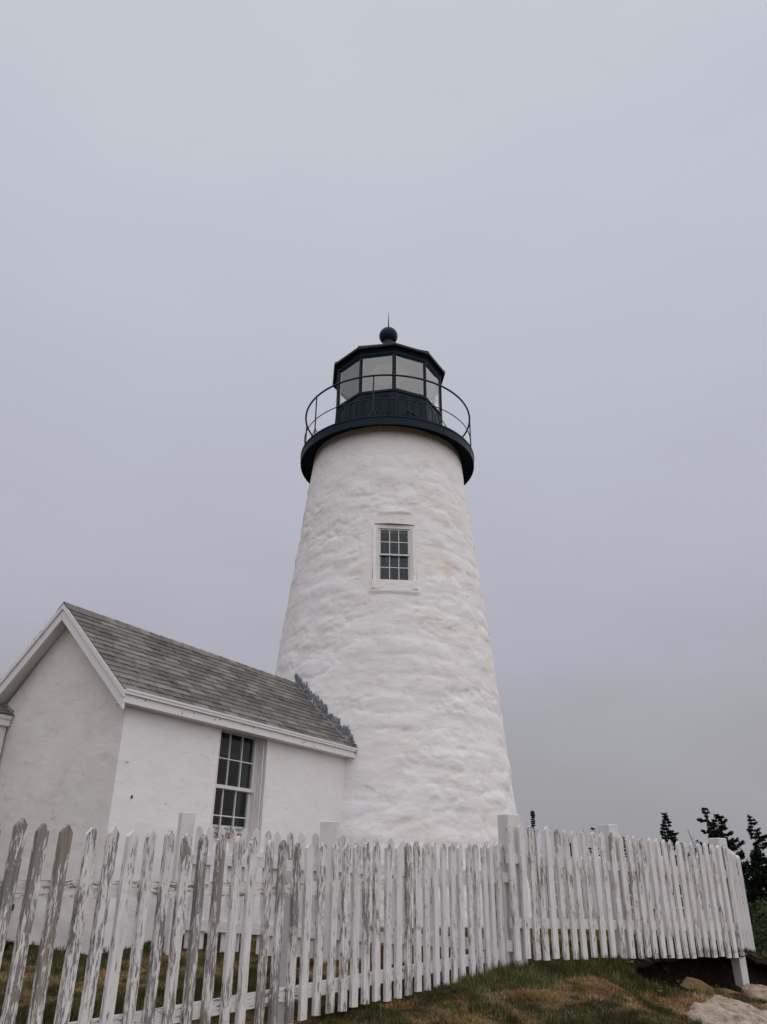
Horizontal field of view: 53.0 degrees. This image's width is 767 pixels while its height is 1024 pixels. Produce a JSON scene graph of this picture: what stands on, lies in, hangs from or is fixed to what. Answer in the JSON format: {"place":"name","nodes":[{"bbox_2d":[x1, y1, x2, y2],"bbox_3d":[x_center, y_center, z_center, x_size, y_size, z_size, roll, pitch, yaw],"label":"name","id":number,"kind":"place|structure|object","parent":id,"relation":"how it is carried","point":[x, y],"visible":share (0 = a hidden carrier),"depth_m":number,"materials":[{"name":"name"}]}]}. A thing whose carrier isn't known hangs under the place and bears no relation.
{"place":"outdoors","nodes":[
{"label":"outdoors","id":0,"kind":"place"},
{"bbox_2d":[0,890,766,1023],"bbox_3d":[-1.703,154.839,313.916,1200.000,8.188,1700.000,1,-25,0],"label":"ground","id":1,"kind":"structure","parent":0,"point":[712,972],"depth_m":7.39,"materials":[{"name":"soil"}]},
{"bbox_2d":[0,702,13,753],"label":"shed","id":2,"kind":"structure","parent":1,"relation":"on","point":[6,712],"depth_m":9.80,"materials":[{"name":"paint"}]},
{"bbox_2d":[3,941,13,952],"bbox_3d":[-3.837,4.322,7.610,0.679,0.169,0.219,1,-25,0],"label":"leafy plant","id":3,"kind":"object","parent":1,"relation":"on","point":[7,946],"visible":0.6,"depth_m":7.67,"materials":[{"name":"green plant"}]},
{"bbox_2d":[0,601,357,954],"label":"annex","id":4,"kind":"object","parent":1,"relation":"on","point":[125,729],"visible":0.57,"depth_m":9.66,"materials":[{"name":"paint"}]},
{"bbox_2d":[212,824,243,842],"bbox_3d":[-2.090,4.336,10.230,0.015,0.300,0.680,-13,-29,27],"label":"warning sign","id":5,"kind":"object","parent":4,"relation":"on","point":[239,830],"visible":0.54,"depth_m":10.25,"materials":[{"name":"white"}]},
{"bbox_2d":[213,729,260,850],"bbox_3d":[-2.180,3.771,10.485,0.446,1.618,1.060,-13,-29,27],"label":"window","id":6,"kind":"structure","parent":4,"relation":"in","point":[245,791],"depth_m":10.77,"materials":[{"name":"white paint"}]},
{"bbox_2d":[0,818,510,1023],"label":"picket fence","id":7,"kind":"object","parent":1,"relation":"on","point":[288,888],"visible":0.9,"depth_m":5.42,"materials":[{"name":"white paint"}]},
{"bbox_2d":[163,812,512,965],"bbox_3d":[-0.489,4.021,8.216,3.641,1.493,0.206,-1,-26,3],"label":"picket fence","id":8,"kind":"object","parent":1,"relation":"on","point":[329,833],"visible":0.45,"depth_m":8.24,"materials":[{"name":"white paint"}]},
{"bbox_2d":[0,920,766,1023],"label":"grass","id":9,"kind":"structure","parent":1,"relation":"on","point":[572,968],"depth_m":6.91,"materials":[{"name":"green plant"}]},
{"bbox_2d":[275,312,531,927],"bbox_3d":[0.073,1.242,16.585,5.445,14.040,5.428,1,-25,0],"label":"lighthouse","id":10,"kind":"object","parent":1,"relation":"on","point":[385,651],"visible":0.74,"depth_m":14.29,"materials":[{"name":"white paint"}]},
{"bbox_2d":[376,526,412,580],"bbox_3d":[0.176,1.018,15.002,0.740,1.305,0.987,2,-26,-4],"label":"window","id":11,"kind":"structure","parent":10,"relation":"in","point":[389,540],"depth_m":14.83,"materials":[{"name":"white paint"}]},
{"bbox_2d":[530,811,535,843],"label":"spruce tree","id":12,"kind":"object","parent":1,"relation":"on","point":[532,813],"visible":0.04,"depth_m":41.91,"materials":[{"name":"green plant"}]},
{"bbox_2d":[589,828,599,858],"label":"spruce tree","id":13,"kind":"object","parent":1,"relation":"on","point":[590,851],"visible":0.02,"depth_m":41.32,"materials":[{"name":"green plant"}]},
{"bbox_2d":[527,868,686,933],"bbox_3d":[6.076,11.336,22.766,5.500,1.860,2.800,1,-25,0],"label":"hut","id":14,"kind":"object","parent":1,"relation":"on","point":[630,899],"visible":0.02,"depth_m":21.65,"materials":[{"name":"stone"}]},
{"bbox_2d":[497,814,749,988],"bbox_3d":[2.908,4.620,8.985,3.947,1.856,0.248,17,-30,-30],"label":"picket fence","id":15,"kind":"object","parent":1,"relation":"on","point":[620,924],"visible":0.97,"depth_m":8.80,"materials":[{"name":"white paint"}]},
{"bbox_2d":[622,836,626,860],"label":"spruce tree","id":16,"kind":"object","parent":1,"relation":"on","point":[624,846],"visible":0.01,"depth_m":41.31,"materials":[{"name":"green plant"}]},
{"bbox_2d":[527,854,723,940],"bbox_3d":[3.792,7.388,14.932,0.142,1.309,8.050,12,-28,-22],"label":"picket fence","id":17,"kind":"object","parent":1,"relation":"on","point":[583,891],"visible":0.07,"depth_m":14.34,"materials":[{"name":"white paint"}]},
{"bbox_2d":[560,941,766,972],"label":"turf edge","id":18,"kind":"object","parent":1,"relation":"on","point":[759,963],"visible":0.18,"depth_m":9.30,"materials":[{"name":"plant"}]},
{"bbox_2d":[660,812,689,937],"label":"spruce tree","id":19,"kind":"object","parent":1,"relation":"on","point":[671,836],"visible":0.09,"depth_m":41.59,"materials":[{"name":"green plant"}]},
{"bbox_2d":[678,977,714,993],"bbox_3d":[3.613,5.463,8.801,0.441,0.199,0.238,4,-3,23],"label":"rock slab","id":20,"kind":"object","parent":1,"relation":"on","point":[687,982],"visible":0.53,"depth_m":8.77,"materials":[{"name":"brown stone"}]},
{"bbox_2d":[695,807,719,854],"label":"spruce tree","id":21,"kind":"object","parent":1,"relation":"on","point":[711,826],"visible":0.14,"depth_m":41.70,"materials":[{"name":"green plant"}]},
{"bbox_2d":[685,995,766,1023],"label":"rock ledge","id":22,"kind":"object","parent":1,"relation":"on","point":[717,1009],"visible":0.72,"depth_m":7.85,"materials":[{"name":"beige stone"}]},
{"bbox_2d":[707,814,750,906],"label":"spruce tree","id":23,"kind":"object","parent":1,"relation":"on","point":[731,842],"visible":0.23,"depth_m":42.23,"materials":[{"name":"green plant"}]},
{"bbox_2d":[717,988,743,996],"bbox_3d":[4.017,5.655,9.009,0.414,0.136,0.208,-5,-26,11],"label":"rock slab","id":24,"kind":"object","parent":1,"relation":"on","point":[729,991],"visible":0.34,"depth_m":8.96,"materials":[{"name":"brown stone"}]},
{"bbox_2d":[723,845,755,955],"bbox_3d":[4.934,5.405,10.675,0.080,1.370,2.122,-12,-28,25],"label":"picket fence","id":25,"kind":"object","parent":1,"relation":"on","point":[742,905],"visible":0.77,"depth_m":10.51,"materials":[{"name":"white paint"}]},
{"bbox_2d":[741,983,766,1002],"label":"boulder","id":26,"kind":"object","parent":1,"relation":"on","point":[753,991],"visible":0.41,"depth_m":9.07,"materials":[{"name":"beige stone"}]},
{"bbox_2d":[744,848,766,906],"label":"spruce tree","id":27,"kind":"object","parent":1,"relation":"on","point":[757,884],"visible":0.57,"depth_m":38.86,"materials":[{"name":"green plant"}]},
{"bbox_2d":[746,814,766,898],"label":"spruce tree","id":28,"kind":"object","parent":1,"relation":"on","point":[758,838],"visible":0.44,"depth_m":41.56,"materials":[{"name":"green plant"}]},
{"bbox_2d":[748,897,766,948],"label":"shrub","id":29,"kind":"object","parent":1,"relation":"on","point":[756,914],"visible":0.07,"depth_m":20.01,"materials":[{"name":"green plant"}]},
{"bbox_2d":[749,900,766,916],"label":"shrub","id":30,"kind":"object","parent":1,"relation":"on","point":[758,905],"visible":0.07,"depth_m":25.40,"materials":[{"name":"green plant"}]},
{"bbox_2d":[750,917,766,946],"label":"shrub","id":31,"kind":"object","parent":1,"relation":"on","point":[759,923],"visible":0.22,"depth_m":16.39,"materials":[{"name":"green plant"}]},
{"bbox_2d":[752,924,766,955],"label":"shrub","id":32,"kind":"object","parent":1,"relation":"on","point":[761,941],"visible":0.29,"depth_m":15.10,"materials":[{"name":"green plant"}]},
{"bbox_2d":[0,0,766,879],"label":"sky","id":33,"kind":"structure","parent":0,"point":[207,207],"materials":[{"name":"grey"}]}
]}

